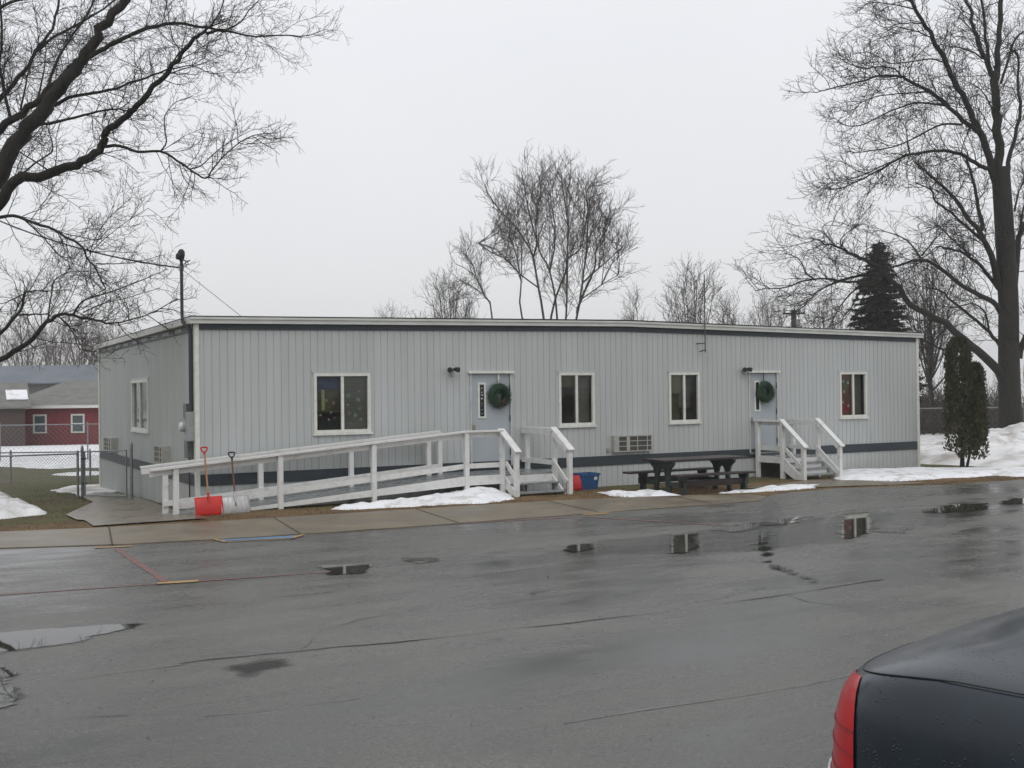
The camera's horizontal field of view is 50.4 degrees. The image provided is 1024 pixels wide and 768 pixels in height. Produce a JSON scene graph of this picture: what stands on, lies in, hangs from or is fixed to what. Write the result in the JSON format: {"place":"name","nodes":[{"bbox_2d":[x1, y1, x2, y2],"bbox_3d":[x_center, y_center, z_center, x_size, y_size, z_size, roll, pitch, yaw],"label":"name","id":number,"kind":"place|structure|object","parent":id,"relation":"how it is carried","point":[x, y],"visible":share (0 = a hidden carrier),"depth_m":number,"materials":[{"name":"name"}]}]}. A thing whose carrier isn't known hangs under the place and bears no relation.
{"place":"outdoors","nodes":[
{"label":"outdoors","id":0,"kind":"place"},
{"bbox_2d":[0,483,238,530],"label":"lawn grass","id":1,"kind":"structure","parent":0,"point":[57,508],"depth_m":22.58,"materials":[{"name":"plant"}]},
{"bbox_2d":[0,494,766,548],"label":"sidewalk","id":2,"kind":"structure","parent":0,"point":[266,527],"depth_m":17.90,"materials":[{"name":"concrete"}]},
{"bbox_2d":[108,496,712,543],"bbox_3d":[-3.016,2.276,18.035,14.227,0.003,2.705,-1,-1,-22],"label":"sidewalk joint","id":3,"kind":"object","parent":2,"relation":"on","point":[111,540],"visible":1,"depth_m":18.36,"materials":[{"name":"grey concrete"}]},
{"bbox_2d":[0,479,1023,767],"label":"parking lot","id":4,"kind":"structure","parent":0,"point":[458,695],"depth_m":9.52,"materials":[{"name":"grey asphalt"}]},
{"bbox_2d":[0,667,22,707],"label":"puddle","id":5,"kind":"object","parent":4,"relation":"on","point":[8,695],"visible":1,"depth_m":7.80,"materials":[{"name":"grey liquid"}]},
{"bbox_2d":[0,623,143,653],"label":"puddle","id":6,"kind":"object","parent":4,"relation":"on","point":[21,639],"visible":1,"depth_m":9.63,"materials":[{"name":"grey liquid"}]},
{"bbox_2d":[95,545,131,547],"bbox_3d":[-5.623,2.293,15.324,0.486,0.001,0.140,-1,-1,-14],"label":"yellow line","id":7,"kind":"object","parent":4,"relation":"on","point":[113,546],"visible":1,"depth_m":15.34,"materials":[{"name":"paint"}]},
{"bbox_2d":[66,663,184,680],"bbox_3d":[-2.953,2.204,8.329,0.895,0.001,0.043,0,-1,-31],"label":"lot crack","id":8,"kind":"object","parent":4,"relation":"on","point":[132,670],"visible":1,"depth_m":8.37,"materials":[{"name":"black asphalt"}]},
{"bbox_2d":[114,548,168,580],"bbox_3d":[-4.739,2.273,13.797,0.115,0.001,3.160,0,-1,-29],"label":"red line","id":9,"kind":"object","parent":4,"relation":"on","point":[154,573],"visible":1,"depth_m":13.60,"materials":[{"name":"paint"}]},
{"bbox_2d":[0,571,331,594],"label":"red line","id":10,"kind":"object","parent":4,"relation":"on","point":[163,583],"visible":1,"depth_m":12.21,"materials":[{"name":"paint"}]},
{"bbox_2d":[157,580,197,583],"bbox_3d":[-3.791,2.245,12.343,0.445,0.001,0.140,-1,-1,-18],"label":"yellow line","id":11,"kind":"object","parent":4,"relation":"on","point":[177,581],"visible":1,"depth_m":12.35,"materials":[{"name":"paint"}]},
{"bbox_2d":[231,660,284,673],"bbox_3d":[-1.982,2.194,8.455,1.011,0.001,0.729,0,-1,-52],"label":"damp stain","id":12,"kind":"object","parent":4,"relation":"on","point":[250,668],"visible":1,"depth_m":8.45,"materials":[{"name":"grey asphalt"}]},
{"bbox_2d":[221,535,296,540],"bbox_3d":[-3.703,2.275,16.047,1.136,0.001,0.202,-1,-1,-19],"label":"blue marking","id":13,"kind":"object","parent":4,"relation":"on","point":[259,538],"visible":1,"depth_m":16.03,"materials":[{"name":"paint"}]},
{"bbox_2d":[225,537,292,541],"bbox_3d":[-3.677,2.265,15.839,0.970,0.001,0.063,-1,-1,-20],"label":"yellow line","id":14,"kind":"object","parent":4,"relation":"on","point":[257,539],"visible":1,"depth_m":15.84,"materials":[{"name":"paint"}]},
{"bbox_2d":[205,698,355,715],"bbox_3d":[-1.538,2.178,7.333,1.031,0.001,0.041,-1,-1,-21],"label":"lot seam","id":15,"kind":"object","parent":4,"relation":"on","point":[281,707],"visible":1,"depth_m":7.32,"materials":[{"name":"grey asphalt"}]},
{"bbox_2d":[317,564,372,574],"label":"puddle","id":16,"kind":"object","parent":4,"relation":"on","point":[347,569],"visible":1,"depth_m":13.15,"materials":[{"name":"grey liquid"}]},
{"bbox_2d":[404,557,439,562],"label":"puddle","id":17,"kind":"object","parent":4,"relation":"on","point":[422,560],"visible":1,"depth_m":13.78,"materials":[{"name":"grey liquid"}]},
{"bbox_2d":[457,517,573,523],"bbox_3d":[-3.335,2.281,16.792,9.312,0.001,0.075,-1,-1,-19],"label":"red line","id":18,"kind":"object","parent":4,"relation":"on","point":[515,520],"visible":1,"depth_m":17.97,"materials":[{"name":"paint"}]},
{"bbox_2d":[179,579,883,663],"bbox_3d":[0.784,2.173,10.158,7.512,0.001,0.281,0,-1,-27],"label":"lot crack","id":19,"kind":"object","parent":4,"relation":"on","point":[497,630],"visible":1,"depth_m":9.30,"materials":[{"name":"black asphalt"}]},
{"bbox_2d":[579,516,728,525],"bbox_3d":[2.257,2.218,17.630,2.688,0.001,0.086,-1,-1,33],"label":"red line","id":20,"kind":"object","parent":4,"relation":"on","point":[651,520],"visible":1,"depth_m":17.67,"materials":[{"name":"paint"}]},
{"bbox_2d":[565,674,850,722],"bbox_3d":[1.469,2.141,7.442,2.537,0.001,0.079,0,-1,-27],"label":"lot seam","id":21,"kind":"object","parent":4,"relation":"on","point":[693,702],"visible":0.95,"depth_m":7.27,"materials":[{"name":"grey asphalt"}]},
{"bbox_2d":[828,607,1023,767],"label":"parked car","id":22,"kind":"object","parent":4,"relation":"on","point":[952,698],"visible":1,"depth_m":3.86,"materials":[{"name":"paint"}]},
{"bbox_2d":[923,503,987,512],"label":"puddle","id":23,"kind":"object","parent":4,"relation":"on","point":[956,508],"visible":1,"depth_m":18.88,"materials":[{"name":"grey liquid"}]},
{"bbox_2d":[1000,498,1023,503],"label":"puddle","id":24,"kind":"object","parent":4,"relation":"on","point":[1016,501],"visible":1,"depth_m":19.88,"materials":[{"name":"grey liquid"}]},
{"bbox_2d":[0,390,1023,530],"bbox_3d":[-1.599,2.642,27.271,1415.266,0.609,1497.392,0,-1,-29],"label":"ground","id":25,"kind":"structure","parent":0,"point":[60,519],"depth_m":23.35,"materials":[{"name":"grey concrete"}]},
{"bbox_2d":[0,324,20,365],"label":"bare tree","id":26,"kind":"object","parent":25,"relation":"on","point":[3,362],"visible":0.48,"depth_m":119.92,"materials":[{"name":"grey plant"}]},
{"bbox_2d":[0,383,30,445],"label":"outbuilding","id":27,"kind":"structure","parent":25,"relation":"on","point":[15,401],"depth_m":59.86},
{"bbox_2d":[0,492,46,518],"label":"snow patch","id":28,"kind":"object","parent":25,"relation":"on","point":[10,507],"visible":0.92,"depth_m":21.35,"materials":[{"name":"white snow"}]},
{"bbox_2d":[0,313,57,365],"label":"bare tree","id":29,"kind":"object","parent":25,"relation":"on","point":[26,357],"visible":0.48,"depth_m":124.58,"materials":[{"name":"grey plant"}]},
{"bbox_2d":[0,450,78,498],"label":"chain link fence","id":30,"kind":"object","parent":25,"relation":"on","point":[70,454],"visible":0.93,"depth_m":25.99,"materials":[{"name":"metal"}]},
{"bbox_2d":[0,365,97,394],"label":"long shed","id":31,"kind":"structure","parent":25,"relation":"on","point":[35,379],"depth_m":81.68,"materials":[{"name":"grey metal"}]},
{"bbox_2d":[0,445,98,468],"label":"snow field","id":32,"kind":"structure","parent":25,"relation":"on","point":[54,448],"depth_m":46.73,"materials":[{"name":"white snow"}]},
{"bbox_2d":[0,449,98,483],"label":"chain link fence","id":33,"kind":"object","parent":25,"relation":"on","point":[52,452],"visible":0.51,"depth_m":33.00,"materials":[{"name":"metal"}]},
{"bbox_2d":[0,422,98,460],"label":"chain link fence","id":34,"kind":"object","parent":25,"relation":"on","point":[87,424],"visible":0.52,"depth_m":44.00,"materials":[{"name":"metal"}]},
{"bbox_2d":[30,306,83,364],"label":"bare tree","id":35,"kind":"object","parent":25,"relation":"on","point":[54,352],"visible":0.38,"depth_m":131.84,"materials":[{"name":"grey plant"}]},
{"bbox_2d":[25,380,98,444],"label":"red barn","id":36,"kind":"structure","parent":25,"relation":"on","point":[71,402],"depth_m":63.11,"materials":[{"name":"red wood"}]},
{"bbox_2d":[33,414,46,432],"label":"window","id":37,"kind":"structure","parent":36,"relation":"in","point":[37,418],"depth_m":63.02,"materials":[{"name":"paint"}]},
{"bbox_2d":[71,414,84,432],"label":"window","id":38,"kind":"structure","parent":36,"relation":"in","point":[75,418],"depth_m":63.10,"materials":[{"name":"paint"}]},
{"bbox_2d":[41,302,110,364],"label":"bare tree","id":39,"kind":"object","parent":25,"relation":"on","point":[78,360],"visible":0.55,"depth_m":116.73,"materials":[{"name":"plant"}]},
{"bbox_2d":[53,471,98,475],"bbox_3d":[-14.786,3.139,36.976,2.200,0.292,2.600,0,-1,-29],"label":"snow patch","id":40,"kind":"object","parent":25,"relation":"on","point":[94,473],"visible":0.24,"depth_m":36.58,"materials":[{"name":"white snow"}]},
{"bbox_2d":[50,484,115,495],"bbox_3d":[-11.693,2.968,29.837,1.840,0.285,5.760,0,-1,-29],"label":"snow patch","id":41,"kind":"object","parent":25,"relation":"on","point":[73,488],"visible":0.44,"depth_m":29.80,"materials":[{"name":"white snow"}]},
{"bbox_2d":[75,319,131,362],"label":"bare tree","id":42,"kind":"object","parent":25,"relation":"on","point":[110,336],"visible":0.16,"depth_m":125.50,"materials":[{"name":"plant"}]},
{"bbox_2d":[66,492,204,525],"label":"walkway","id":43,"kind":"structure","parent":25,"relation":"on","point":[101,510],"depth_m":20.98,"materials":[{"name":"grey concrete"}]},
{"bbox_2d":[80,442,132,497],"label":"wire gate","id":44,"kind":"structure","parent":43,"relation":"on","point":[83,478],"depth_m":26.05,"materials":[{"name":"metal"}]},
{"bbox_2d":[0,0,352,375],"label":"bare tree","id":45,"kind":"object","parent":25,"relation":"on","point":[46,101],"visible":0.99,"depth_m":22.07,"materials":[{"name":"grey plant"}]},
{"bbox_2d":[194,446,223,515],"bbox_3d":[-5.414,1.734,19.355,0.502,1.240,0.273,0,-1,-29],"label":"snow shovel","id":46,"kind":"object","parent":25,"relation":"on","point":[208,505],"visible":0.94,"depth_m":19.27,"materials":[{"name":"red plastic"}]},
{"bbox_2d":[221,451,249,513],"bbox_3d":[-5.004,1.788,19.577,0.520,1.134,0.281,0,-1,-29],"label":"snow shovel","id":47,"kind":"object","parent":25,"relation":"on","point":[235,503],"visible":0.93,"depth_m":19.50,"materials":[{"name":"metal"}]},
{"bbox_2d":[140,427,574,514],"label":"entrance ramp","id":48,"kind":"structure","parent":25,"relation":"on","point":[509,478],"depth_m":21.64,"materials":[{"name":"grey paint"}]},
{"bbox_2d":[374,302,416,317],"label":"bare tree","id":49,"kind":"object","parent":25,"relation":"on","point":[390,311],"visible":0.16,"depth_m":72.86,"materials":[{"name":"grey plant"}]},
{"bbox_2d":[333,487,513,509],"bbox_3d":[-1.638,2.298,21.501,4.450,0.407,2.650,0,-1,-29],"label":"snow patch","id":50,"kind":"object","parent":25,"relation":"on","point":[476,495],"visible":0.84,"depth_m":20.86,"materials":[{"name":"white snow"}]},
{"bbox_2d":[408,257,490,317],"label":"bare tree","id":51,"kind":"object","parent":25,"relation":"on","point":[453,303],"visible":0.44,"depth_m":60.62,"materials":[{"name":"grey plant"}]},
{"bbox_2d":[439,223,492,317],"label":"bare tree","id":52,"kind":"object","parent":25,"relation":"on","point":[473,267],"visible":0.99,"depth_m":58.46,"materials":[{"name":"grey plant"}]},
{"bbox_2d":[94,315,923,508],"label":"modular classroom","id":53,"kind":"structure","parent":25,"relation":"on","point":[588,388],"depth_m":24.68,"materials":[{"name":"paint"}]},
{"bbox_2d":[103,437,117,451],"bbox_3d":[-10.791,1.619,29.210,0.158,0.370,1.300,0,-1,-29],"label":"air conditioner","id":54,"kind":"object","parent":53,"relation":"attached to","point":[109,443],"visible":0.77,"depth_m":28.77,"materials":[{"name":"beige metal"}]},
{"bbox_2d":[130,377,148,433],"bbox_3d":[-8.822,0.504,25.859,0.134,1.305,2.140,0,-1,-29],"label":"window","id":55,"kind":"structure","parent":53,"relation":"in","point":[139,429],"depth_m":25.83,"materials":[{"name":"paint"}]},
{"bbox_2d":[154,445,169,463],"bbox_3d":[-7.509,1.508,23.313,0.158,0.370,0.900,0,-1,-29],"label":"air conditioner","id":56,"kind":"object","parent":53,"relation":"attached to","point":[161,454],"visible":0.97,"depth_m":22.95,"materials":[{"name":"beige metal"}]},
{"bbox_2d":[176,249,192,410],"bbox_3d":[-6.293,-1.038,20.927,0.302,3.130,0.196,-1,-1,16],"label":"service mast","id":57,"kind":"object","parent":53,"relation":"attached to","point":[180,255],"visible":1,"depth_m":20.89,"materials":[{"name":"black metal"}]},
{"bbox_2d":[0,221,178,267],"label":"service cable","id":58,"kind":"object","parent":57,"relation":"attached to","point":[95,252],"visible":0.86,"depth_m":22.07,"materials":[{"name":"black plastic"}]},
{"bbox_2d":[183,270,240,315],"bbox_3d":[-5.997,-1.794,21.899,0.009,0.858,1.982,-1,-1,22],"label":"guy wire","id":59,"kind":"object","parent":57,"relation":"attached to","point":[211,292],"visible":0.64,"depth_m":21.79,"materials":[{"name":"metal"}]},
{"bbox_2d":[179,403,194,497],"bbox_3d":[-6.286,1.368,21.042,0.227,1.980,0.560,0,-1,-29],"label":"electric meter","id":60,"kind":"object","parent":53,"relation":"attached to","point":[187,426],"visible":0.95,"depth_m":21.04,"materials":[{"name":"grey metal"}]},
{"bbox_2d":[311,371,372,435],"bbox_3d":[-3.502,0.384,22.312,1.300,1.310,0.224,0,-1,-29],"label":"window","id":61,"kind":"structure","parent":53,"relation":"in","point":[354,408],"depth_m":22.37,"materials":[{"name":"paint"}]},
{"bbox_2d":[447,367,459,376],"bbox_3d":[-1.272,-0.261,23.355,0.312,0.203,0.216,0,-1,-29],"label":"flood light","id":62,"kind":"object","parent":53,"relation":"attached to","point":[450,370],"visible":1,"depth_m":23.33,"materials":[{"name":"black metal"}]},
{"bbox_2d":[467,371,514,466],"bbox_3d":[-0.462,0.774,23.928,1.140,2.110,0.159,0,-1,-29],"label":"door","id":63,"kind":"structure","parent":53,"relation":"in","point":[483,415],"depth_m":23.89,"materials":[{"name":"paint"}]},
{"bbox_2d":[486,374,511,408],"bbox_3d":[-0.266,0.175,23.961,0.715,0.846,0.298,0,-1,-29],"label":"wreath","id":64,"kind":"object","parent":53,"relation":"attached to","point":[503,390],"visible":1,"depth_m":23.91,"materials":[{"name":"plant"}]},
{"bbox_2d":[557,370,596,427],"bbox_3d":[1.458,0.345,25.068,1.050,1.310,0.214,0,-1,-29],"label":"window","id":65,"kind":"structure","parent":53,"relation":"in","point":[578,379],"depth_m":25.16,"materials":[{"name":"paint"}]},
{"bbox_2d":[611,434,652,451],"bbox_3d":[2.835,1.400,25.683,1.100,0.385,0.118,0,-1,-29],"label":"air conditioner","id":66,"kind":"object","parent":53,"relation":"attached to","point":[626,443],"visible":1,"depth_m":25.61,"materials":[{"name":"beige metal"}]},
{"bbox_2d":[667,370,701,424],"bbox_3d":[4.137,0.324,26.639,1.020,1.310,0.354,0,-1,-29],"label":"window","id":67,"kind":"structure","parent":53,"relation":"in","point":[678,380],"depth_m":26.59,"materials":[{"name":"paint"}]},
{"bbox_2d":[696,274,705,351],"bbox_3d":[4.627,-1.727,26.687,0.158,1.910,0.194,0,-1,-29],"label":"antenna mast","id":68,"kind":"object","parent":53,"relation":"attached to","point":[704,319],"visible":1,"depth_m":26.64,"materials":[{"name":"metal"}]},
{"bbox_2d":[742,367,752,374],"bbox_3d":[5.892,-0.317,27.344,0.312,0.203,0.216,0,-1,-29],"label":"flood light","id":69,"kind":"object","parent":53,"relation":"attached to","point":[745,369],"visible":1,"depth_m":27.31,"materials":[{"name":"black metal"}]},
{"bbox_2d":[746,371,780,453],"bbox_3d":[6.414,0.720,27.756,1.080,2.110,0.159,0,-1,-29],"label":"door","id":70,"kind":"structure","parent":53,"relation":"in","point":[758,410],"depth_m":27.76,"materials":[{"name":"paint"}]},
{"bbox_2d":[755,373,775,403],"bbox_3d":[6.453,0.131,27.706,0.734,0.864,0.305,0,-1,-29],"label":"wreath","id":71,"kind":"object","parent":53,"relation":"attached to","point":[769,396],"visible":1,"depth_m":27.64,"materials":[{"name":"plant"}]},
{"bbox_2d":[838,370,868,418],"bbox_3d":[9.169,0.284,29.349,1.090,1.310,0.194,0,-1,-29],"label":"window","id":72,"kind":"structure","parent":53,"relation":"in","point":[849,380],"depth_m":29.32,"materials":[{"name":"paint"}]},
{"bbox_2d":[459,137,647,318],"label":"bare tree","id":73,"kind":"object","parent":25,"relation":"on","point":[586,244],"visible":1,"depth_m":59.46,"materials":[{"name":"grey plant"}]},
{"bbox_2d":[566,441,581,490],"bbox_3d":[1.282,1.787,23.637,0.401,1.073,0.300,0,-1,-29],"label":"snow shovel","id":74,"kind":"object","parent":25,"relation":"on","point":[577,484],"visible":0.43,"depth_m":23.56,"materials":[{"name":"red plastic"}]},
{"bbox_2d":[573,472,600,489],"bbox_3d":[1.623,2.160,24.150,0.530,0.365,0.450,0,-1,-29],"label":"recycling tub","id":75,"kind":"object","parent":25,"relation":"on","point":[589,480],"visible":0.77,"depth_m":24.00,"materials":[{"name":"blue plastic"}]},
{"bbox_2d":[614,281,655,319],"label":"bare tree","id":76,"kind":"object","parent":25,"relation":"on","point":[632,313],"visible":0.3,"depth_m":70.33,"materials":[{"name":"plant"}]},
{"bbox_2d":[597,489,678,496],"bbox_3d":[2.658,2.312,22.576,1.700,0.234,1.850,0,-1,-29],"label":"snow patch","id":77,"kind":"object","parent":25,"relation":"on","point":[641,493],"visible":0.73,"depth_m":22.23,"materials":[{"name":"white snow"}]},
{"bbox_2d":[623,455,755,494],"bbox_3d":[3.897,1.981,23.496,2.500,0.780,1.700,0,-1,-29],"label":"picnic table","id":78,"kind":"object","parent":25,"relation":"on","point":[702,477],"visible":0.97,"depth_m":23.24,"materials":[{"name":"brown wood"}]},
{"bbox_2d":[655,253,729,323],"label":"bare tree","id":79,"kind":"object","parent":25,"relation":"on","point":[694,311],"visible":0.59,"depth_m":61.95,"materials":[{"name":"grey plant"}]},
{"bbox_2d":[705,288,752,324],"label":"bare tree","id":80,"kind":"object","parent":25,"relation":"on","point":[729,315],"visible":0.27,"depth_m":66.73,"materials":[{"name":"grey plant"}]},
{"bbox_2d":[740,287,789,326],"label":"bare tree","id":81,"kind":"object","parent":25,"relation":"on","point":[765,311],"visible":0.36,"depth_m":84.11,"materials":[{"name":"plant"}]},
{"bbox_2d":[719,484,818,493],"bbox_3d":[5.769,2.320,23.741,3.450,0.231,1.450,0,-1,-29],"label":"snow patch","id":82,"kind":"object","parent":25,"relation":"on","point":[769,488],"visible":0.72,"depth_m":23.32,"materials":[{"name":"white snow"}]},
{"bbox_2d":[782,309,804,326],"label":"utility pole","id":83,"kind":"object","parent":25,"relation":"on","point":[795,321],"visible":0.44,"depth_m":73.92,"materials":[{"name":"grey metal"}]},
{"bbox_2d":[753,418,844,479],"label":"entrance steps","id":84,"kind":"structure","parent":25,"relation":"on","point":[794,465],"depth_m":26.92,"materials":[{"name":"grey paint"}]},
{"bbox_2d":[800,289,852,328],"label":"bare tree","id":85,"kind":"object","parent":25,"relation":"on","point":[824,326],"visible":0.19,"depth_m":85.32,"materials":[{"name":"plant"}]},
{"bbox_2d":[747,480,921,487],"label":"walkway","id":86,"kind":"structure","parent":25,"relation":"on","point":[830,483],"depth_m":24.96,"materials":[{"name":"grey concrete"}]},
{"bbox_2d":[724,0,1023,427],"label":"bare tree","id":87,"kind":"object","parent":25,"relation":"on","point":[1004,278],"visible":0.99,"depth_m":41.31,"materials":[{"name":"grey plant"}]},
{"bbox_2d":[846,242,938,424],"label":"spruce tree","id":88,"kind":"object","parent":25,"relation":"on","point":[879,318],"visible":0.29,"depth_m":55.67,"materials":[{"name":"green plant"}]},
{"bbox_2d":[834,467,1023,480],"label":"snow patch","id":89,"kind":"object","parent":25,"relation":"on","point":[899,474],"visible":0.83,"depth_m":26.82,"materials":[{"name":"white snow"}]},
{"bbox_2d":[941,334,990,466],"bbox_3d":[12.053,0.521,28.939,1.238,3.731,1.103,-1,-1,19],"label":"cedar shrub","id":90,"kind":"object","parent":89,"relation":"on","point":[971,417],"visible":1,"depth_m":28.70,"materials":[{"name":"green plant"}]},
{"bbox_2d":[900,249,970,395],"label":"bare tree","id":91,"kind":"object","parent":25,"relation":"on","point":[928,353],"visible":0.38,"depth_m":65.78,"materials":[{"name":"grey plant"}]},
{"bbox_2d":[912,270,963,409],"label":"bare tree","id":92,"kind":"object","parent":25,"relation":"on","point":[930,372],"visible":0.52,"depth_m":54.14,"materials":[{"name":"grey plant"}]},
{"bbox_2d":[919,381,1023,434],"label":"thicket","id":93,"kind":"object","parent":25,"relation":"on","point":[929,423],"visible":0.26,"depth_m":51.37,"materials":[{"name":"grey plant"}]},
{"bbox_2d":[920,422,1023,466],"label":"snow bank","id":94,"kind":"structure","parent":25,"relation":"on","point":[1006,446],"depth_m":31.84,"materials":[{"name":"white snow"}]},
{"bbox_2d":[920,369,1023,395],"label":"woods","id":95,"kind":"object","parent":25,"relation":"on","point":[926,388],"visible":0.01,"depth_m":254.71,"materials":[{"name":"plant"}]},
{"bbox_2d":[920,405,1023,425],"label":"chain link fence","id":96,"kind":"object","parent":25,"relation":"on","point":[987,407],"visible":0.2,"depth_m":46.98,"materials":[{"name":"metal"}]},
{"bbox_2d":[0,0,1023,390],"label":"sky","id":97,"kind":"structure","parent":0,"point":[686,96],"materials":[{"name":"white"}]},
{"label":"water film","id":98,"kind":"structure","parent":0,"visible":0},
{"bbox_2d":[563,543,593,551],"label":"puddle","id":99,"kind":"object","parent":98,"relation":"on","point":[578,547],"visible":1,"depth_m":14.66,"materials":[{"name":"grey liquid"}]},
{"bbox_2d":[665,530,703,552],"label":"puddle","id":100,"kind":"object","parent":98,"relation":"on","point":[683,543],"visible":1,"depth_m":14.91,"materials":[{"name":"grey liquid"}]},
{"bbox_2d":[711,516,809,531],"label":"puddle","id":101,"kind":"object","parent":98,"relation":"on","point":[740,527],"visible":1,"depth_m":16.93,"materials":[{"name":"grey liquid"}]},
{"bbox_2d":[746,531,816,581],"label":"puddle","id":102,"kind":"object","parent":98,"relation":"on","point":[762,535],"visible":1,"depth_m":14.26,"materials":[{"name":"grey liquid"}]},
{"bbox_2d":[835,512,875,538],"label":"puddle","id":103,"kind":"object","parent":98,"relation":"on","point":[859,523],"visible":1,"depth_m":16.65,"materials":[{"name":"grey liquid"}]},
{"bbox_2d":[874,527,910,532],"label":"puddle","id":104,"kind":"object","parent":98,"relation":"on","point":[895,529],"visible":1,"depth_m":16.09,"materials":[{"name":"grey liquid"}]}
]}

